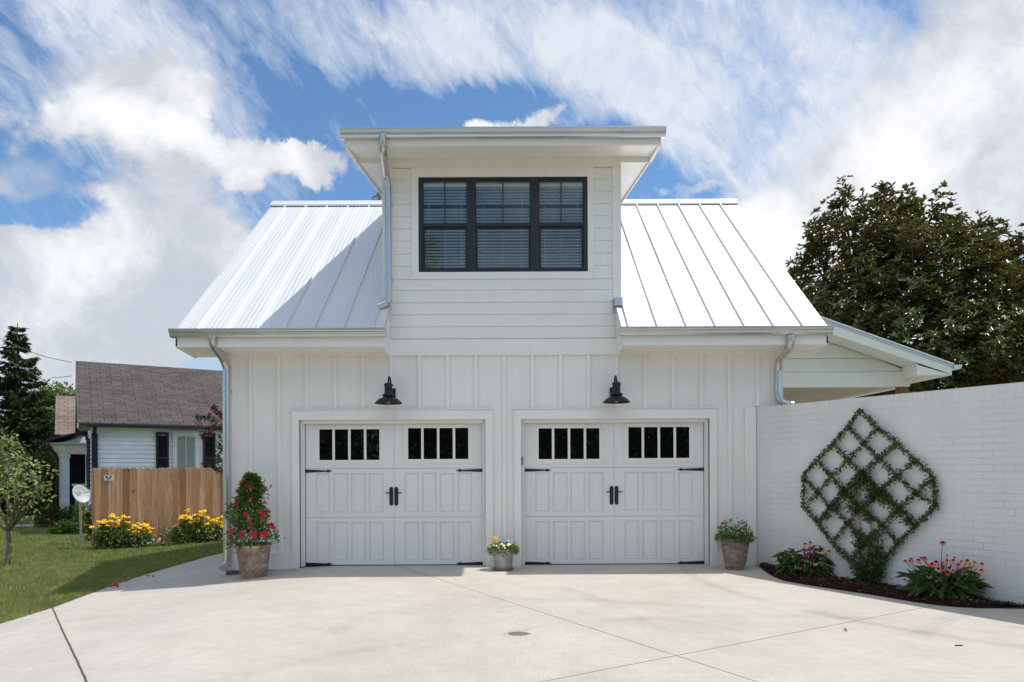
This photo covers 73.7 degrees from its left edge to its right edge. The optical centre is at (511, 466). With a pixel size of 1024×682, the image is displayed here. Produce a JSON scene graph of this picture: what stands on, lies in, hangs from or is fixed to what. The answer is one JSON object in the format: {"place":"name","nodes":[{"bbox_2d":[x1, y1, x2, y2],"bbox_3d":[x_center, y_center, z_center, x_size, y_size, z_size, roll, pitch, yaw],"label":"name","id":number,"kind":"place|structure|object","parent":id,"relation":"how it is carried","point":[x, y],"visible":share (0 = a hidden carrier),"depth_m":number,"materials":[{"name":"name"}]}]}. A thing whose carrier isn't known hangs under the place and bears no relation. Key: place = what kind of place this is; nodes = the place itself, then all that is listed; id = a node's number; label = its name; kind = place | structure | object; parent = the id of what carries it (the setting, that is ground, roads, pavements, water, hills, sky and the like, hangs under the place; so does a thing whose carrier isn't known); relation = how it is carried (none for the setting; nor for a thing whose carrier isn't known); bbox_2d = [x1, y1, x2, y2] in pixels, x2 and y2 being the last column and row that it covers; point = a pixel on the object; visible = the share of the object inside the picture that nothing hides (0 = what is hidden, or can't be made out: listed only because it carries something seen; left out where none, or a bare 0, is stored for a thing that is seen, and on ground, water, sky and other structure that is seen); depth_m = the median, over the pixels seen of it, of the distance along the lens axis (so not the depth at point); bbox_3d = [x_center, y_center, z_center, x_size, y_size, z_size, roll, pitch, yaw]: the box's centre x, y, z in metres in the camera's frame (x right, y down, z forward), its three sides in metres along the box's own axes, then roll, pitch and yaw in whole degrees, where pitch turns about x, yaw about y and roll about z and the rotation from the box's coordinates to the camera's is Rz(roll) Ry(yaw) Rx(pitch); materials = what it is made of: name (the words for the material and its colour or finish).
{"place":"outdoors","nodes":[
{"label":"outdoors","id":0,"kind":"place"},
{"bbox_2d":[1,357,65,392],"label":"utility wire","id":1,"kind":"object","parent":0,"point":[33,374],"visible":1,"depth_m":27.45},
{"bbox_2d":[2,524,90,526],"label":"path","id":2,"kind":"structure","parent":0,"point":[27,525],"depth_m":23.24,"materials":[{"name":"concrete"}]},
{"bbox_2d":[0,517,222,623],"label":"grass","id":3,"kind":"structure","parent":0,"point":[74,578],"depth_m":12.61,"materials":[{"name":"green plant"}]},
{"bbox_2d":[368,191,380,199],"bbox_3d":[-4.773,-4.619,27.024,4.961,12.400,4.096,0,0,0],"label":"broadleaf tree","id":4,"kind":"object","parent":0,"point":[378,196],"visible":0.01,"depth_m":26.67,"materials":[{"name":"green plant"}]},
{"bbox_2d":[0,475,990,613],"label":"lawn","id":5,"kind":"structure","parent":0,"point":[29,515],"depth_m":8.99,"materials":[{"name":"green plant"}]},
{"bbox_2d":[0,323,58,480],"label":"spruce tree","id":6,"kind":"object","parent":5,"relation":"on","point":[13,392],"visible":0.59,"depth_m":32.73,"materials":[{"name":"green plant"}]},
{"bbox_2d":[0,427,58,563],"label":"dogwood tree","id":7,"kind":"object","parent":5,"relation":"on","point":[9,482],"visible":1,"depth_m":13.36,"materials":[{"name":"green plant"}]},
{"bbox_2d":[0,379,85,500],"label":"broadleaf tree","id":8,"kind":"object","parent":5,"relation":"on","point":[52,394],"visible":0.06,"depth_m":37.62,"materials":[{"name":"green plant"}]},
{"bbox_2d":[34,503,62,527],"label":"shrub","id":9,"kind":"object","parent":5,"relation":"on","point":[47,513],"visible":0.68,"depth_m":22.84,"materials":[{"name":"green plant"}]},
{"bbox_2d":[46,518,85,534],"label":"shrub","id":10,"kind":"object","parent":5,"relation":"on","point":[61,527],"visible":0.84,"depth_m":20.10,"materials":[{"name":"green plant"}]},
{"bbox_2d":[58,503,87,526],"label":"shrub","id":11,"kind":"object","parent":5,"relation":"on","point":[66,513],"visible":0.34,"depth_m":21.89,"materials":[{"name":"green plant"}]},
{"bbox_2d":[69,500,87,534],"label":"shrub","id":12,"kind":"object","parent":5,"relation":"on","point":[83,505],"visible":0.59,"depth_m":19.95,"materials":[{"name":"green plant"}]},
{"bbox_2d":[72,485,91,542],"bbox_3d":[-10.505,1.234,17.081,0.844,1.529,0.395,0,0,9],"label":"satellite dish","id":13,"kind":"object","parent":5,"relation":"on","point":[81,494],"visible":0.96,"depth_m":17.18,"materials":[{"name":"metal"}]},
{"bbox_2d":[81,508,86,525],"bbox_3d":[-10.729,1.264,17.119,0.158,0.460,0.024,0,0,0],"label":"yellow cable","id":14,"kind":"object","parent":13,"relation":"attached to","point":[82,514],"visible":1,"depth_m":17.11,"materials":[{"name":"yellow plastic"}]},
{"bbox_2d":[83,494,91,540],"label":"shrub","id":15,"kind":"object","parent":5,"relation":"on","point":[90,521],"visible":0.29,"depth_m":17.95,"materials":[{"name":"green plant"}]},
{"bbox_2d":[88,513,134,549],"bbox_3d":[-9.285,1.553,15.835,1.194,0.922,0.683,0,0,0],"label":"yellow coneflower plant","id":16,"kind":"object","parent":5,"relation":"on","point":[104,538],"visible":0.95,"depth_m":15.71,"materials":[{"name":"green plant"}]},
{"bbox_2d":[46,361,222,526],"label":"old house","id":17,"kind":"structure","parent":5,"relation":"on","point":[115,415],"depth_m":22.27,"materials":[{"name":"white"}]},
{"bbox_2d":[0,338,71,362],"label":"utility wire","id":18,"kind":"object","parent":17,"relation":"attached to","point":[33,352],"visible":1,"depth_m":25.12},
{"bbox_2d":[69,454,87,510],"bbox_3d":[-16.332,0.368,25.468,0.790,2.470,2.600,0,0,-33],"label":"dark doorway","id":19,"kind":"structure","parent":17,"relation":"in","point":[77,461],"depth_m":26.50,"materials":[{"name":"black"}]},
{"bbox_2d":[171,430,199,483],"bbox_3d":[-10.410,-0.272,21.814,0.844,1.730,0.087,0,0,-33],"label":"window","id":20,"kind":"structure","parent":17,"relation":"in","point":[187,455],"depth_m":21.82,"materials":[{"name":"white glass"}]},
{"bbox_2d":[117,522,153,547],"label":"yellow coneflower plant","id":21,"kind":"object","parent":5,"relation":"on","point":[143,537],"visible":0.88,"depth_m":15.81,"materials":[{"name":"green plant"}]},
{"bbox_2d":[92,467,222,547],"bbox_3d":[-7.606,1.009,16.785,4.750,1.970,0.157,0,0,-17],"label":"wooden fence","id":22,"kind":"object","parent":5,"relation":"on","point":[156,498],"visible":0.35,"depth_m":16.42,"materials":[{"name":"brown wood"}]},
{"bbox_2d":[104,475,113,480],"bbox_3d":[-9.515,0.278,16.117,0.204,0.122,0.008,0,0,-17],"label":"security sign","id":23,"kind":"object","parent":22,"relation":"attached to","point":[108,478],"visible":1,"depth_m":16.12,"materials":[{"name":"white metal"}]},
{"bbox_2d":[154,525,205,545],"bbox_3d":[-7.924,1.666,16.222,1.354,0.551,0.774,0,0,0],"label":"hosta border","id":24,"kind":"object","parent":5,"relation":"on","point":[170,543],"visible":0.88,"depth_m":16.16,"materials":[{"name":"green plant"}]},
{"bbox_2d":[172,508,211,543],"bbox_3d":[-7.661,1.461,16.309,1.010,0.964,0.691,0,0,0],"label":"yellow coneflower plant","id":25,"kind":"object","parent":5,"relation":"on","point":[193,528],"visible":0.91,"depth_m":16.20,"materials":[{"name":"green plant"}]},
{"bbox_2d":[194,404,222,474],"bbox_3d":[-5.026,-0.223,13.320,1.856,3.738,1.524,0,0,-40],"label":"crepe myrtle","id":26,"kind":"object","parent":5,"relation":"on","point":[220,415],"visible":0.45,"depth_m":13.28,"materials":[{"name":"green plant"}]},
{"bbox_2d":[200,515,222,541],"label":"yellow coneflower plant","id":27,"kind":"object","parent":5,"relation":"on","point":[218,526],"visible":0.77,"depth_m":16.32,"materials":[{"name":"green plant"}]},
{"bbox_2d":[755,382,1023,608],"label":"brick wall","id":28,"kind":"structure","parent":5,"relation":"on","point":[966,444],"depth_m":7.97,"materials":[{"name":"white brick"}]},
{"bbox_2d":[800,408,939,583],"bbox_3d":[4.302,0.360,8.439,0.312,2.192,1.829,0,0,-29],"label":"espalier vine","id":29,"kind":"object","parent":28,"relation":"attached to","point":[864,574],"visible":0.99,"depth_m":8.40,"materials":[{"name":"green plant"}]},
{"bbox_2d":[785,175,1023,397],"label":"magnolia tree","id":30,"kind":"object","parent":5,"relation":"on","point":[938,314],"visible":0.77,"depth_m":20.30,"materials":[{"name":"green plant"}]},
{"bbox_2d":[0,547,1023,681],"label":"driveway","id":31,"kind":"structure","parent":0,"point":[205,619],"depth_m":6.13,"materials":[{"name":"concrete"}]},
{"bbox_2d":[220,471,286,578],"bbox_3d":[-3.604,0.796,9.465,0.909,1.479,0.714,0,0,0],"label":"potted plant","id":32,"kind":"object","parent":31,"relation":"on","point":[253,558],"visible":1,"depth_m":9.35,"materials":[{"name":"green plant"}]},
{"bbox_2d":[168,126,834,574],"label":"garage","id":33,"kind":"structure","parent":31,"relation":"on","point":[500,306],"depth_m":10.00,"materials":[{"name":"white paint"}]},
{"bbox_2d":[374,376,402,404],"bbox_3d":[-1.753,-1.090,9.746,0.394,0.400,0.506,0,0,0],"label":"wall lamp","id":34,"kind":"object","parent":33,"relation":"attached to","point":[390,396],"visible":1,"depth_m":9.64,"materials":[{"name":"black metal"}]},
{"bbox_2d":[305,423,482,565],"bbox_3d":[-1.746,0.404,10.112,2.625,2.126,0.107,0,0,0],"label":"garage door","id":35,"kind":"structure","parent":33,"relation":"in","point":[431,512],"depth_m":10.12,"materials":[{"name":"paint"}]},
{"bbox_2d":[418,177,587,271],"bbox_3d":[-0.130,-3.539,10.324,2.655,1.669,0.672,0,0,0],"label":"window","id":36,"kind":"structure","parent":33,"relation":"in","point":[467,224],"depth_m":10.06,"materials":[{"name":"black glass"}]},
{"bbox_2d":[524,422,703,564],"bbox_3d":[1.514,0.389,10.112,2.655,2.126,0.107,0,0,0],"label":"garage door","id":37,"kind":"structure","parent":33,"relation":"in","point":[651,512],"depth_m":10.12,"materials":[{"name":"paint"}]},
{"bbox_2d":[603,375,629,403],"bbox_3d":[1.482,-1.105,9.746,0.394,0.400,0.506,0,0,0],"label":"wall lamp","id":38,"kind":"object","parent":33,"relation":"attached to","point":[614,395],"visible":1,"depth_m":9.64,"materials":[{"name":"black metal"}]},
{"bbox_2d":[783,316,961,403],"bbox_3d":[5.606,-0.622,13.485,3.278,4.313,5.030,0,0,0],"label":"porch canopy","id":39,"kind":"object","parent":33,"relation":"attached to","point":[847,362],"visible":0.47,"depth_m":11.44,"materials":[{"name":"metal"}]},
{"bbox_2d":[486,536,519,570],"bbox_3d":[-0.129,1.222,9.640,0.490,0.477,0.391,0,0,0],"label":"flower bucket","id":40,"kind":"object","parent":31,"relation":"on","point":[503,558],"visible":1,"depth_m":9.54,"materials":[{"name":"metal"}]},
{"bbox_2d":[714,518,756,570],"bbox_3d":[3.134,1.085,9.603,0.582,0.722,0.520,0,0,0],"label":"potted plant","id":41,"kind":"object","parent":31,"relation":"on","point":[734,547],"visible":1,"depth_m":9.48,"materials":[{"name":"green plant"}]},
{"bbox_2d":[759,562,1023,607],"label":"flower bed","id":42,"kind":"object","parent":31,"relation":"on","point":[950,603],"visible":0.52,"depth_m":7.74,"materials":[{"name":"brown wood"}]},
{"bbox_2d":[771,541,835,575],"bbox_3d":[3.869,1.261,9.013,0.767,0.608,0.687,0,0,40],"label":"coneflower plant","id":43,"kind":"object","parent":42,"relation":"on","point":[789,560],"visible":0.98,"depth_m":8.91,"materials":[{"name":"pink plant"}]},
{"bbox_2d":[894,541,992,607],"bbox_3d":[4.670,1.215,7.394,0.941,0.811,0.775,0,0,28],"label":"coneflower plant","id":44,"kind":"object","parent":42,"relation":"on","point":[924,578],"visible":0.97,"depth_m":7.29,"materials":[{"name":"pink plant"}]},
{"bbox_2d":[0,0,1023,454],"label":"sky","id":45,"kind":"structure","parent":0,"point":[143,142],"materials":[{"name":"blue"}]}
]}

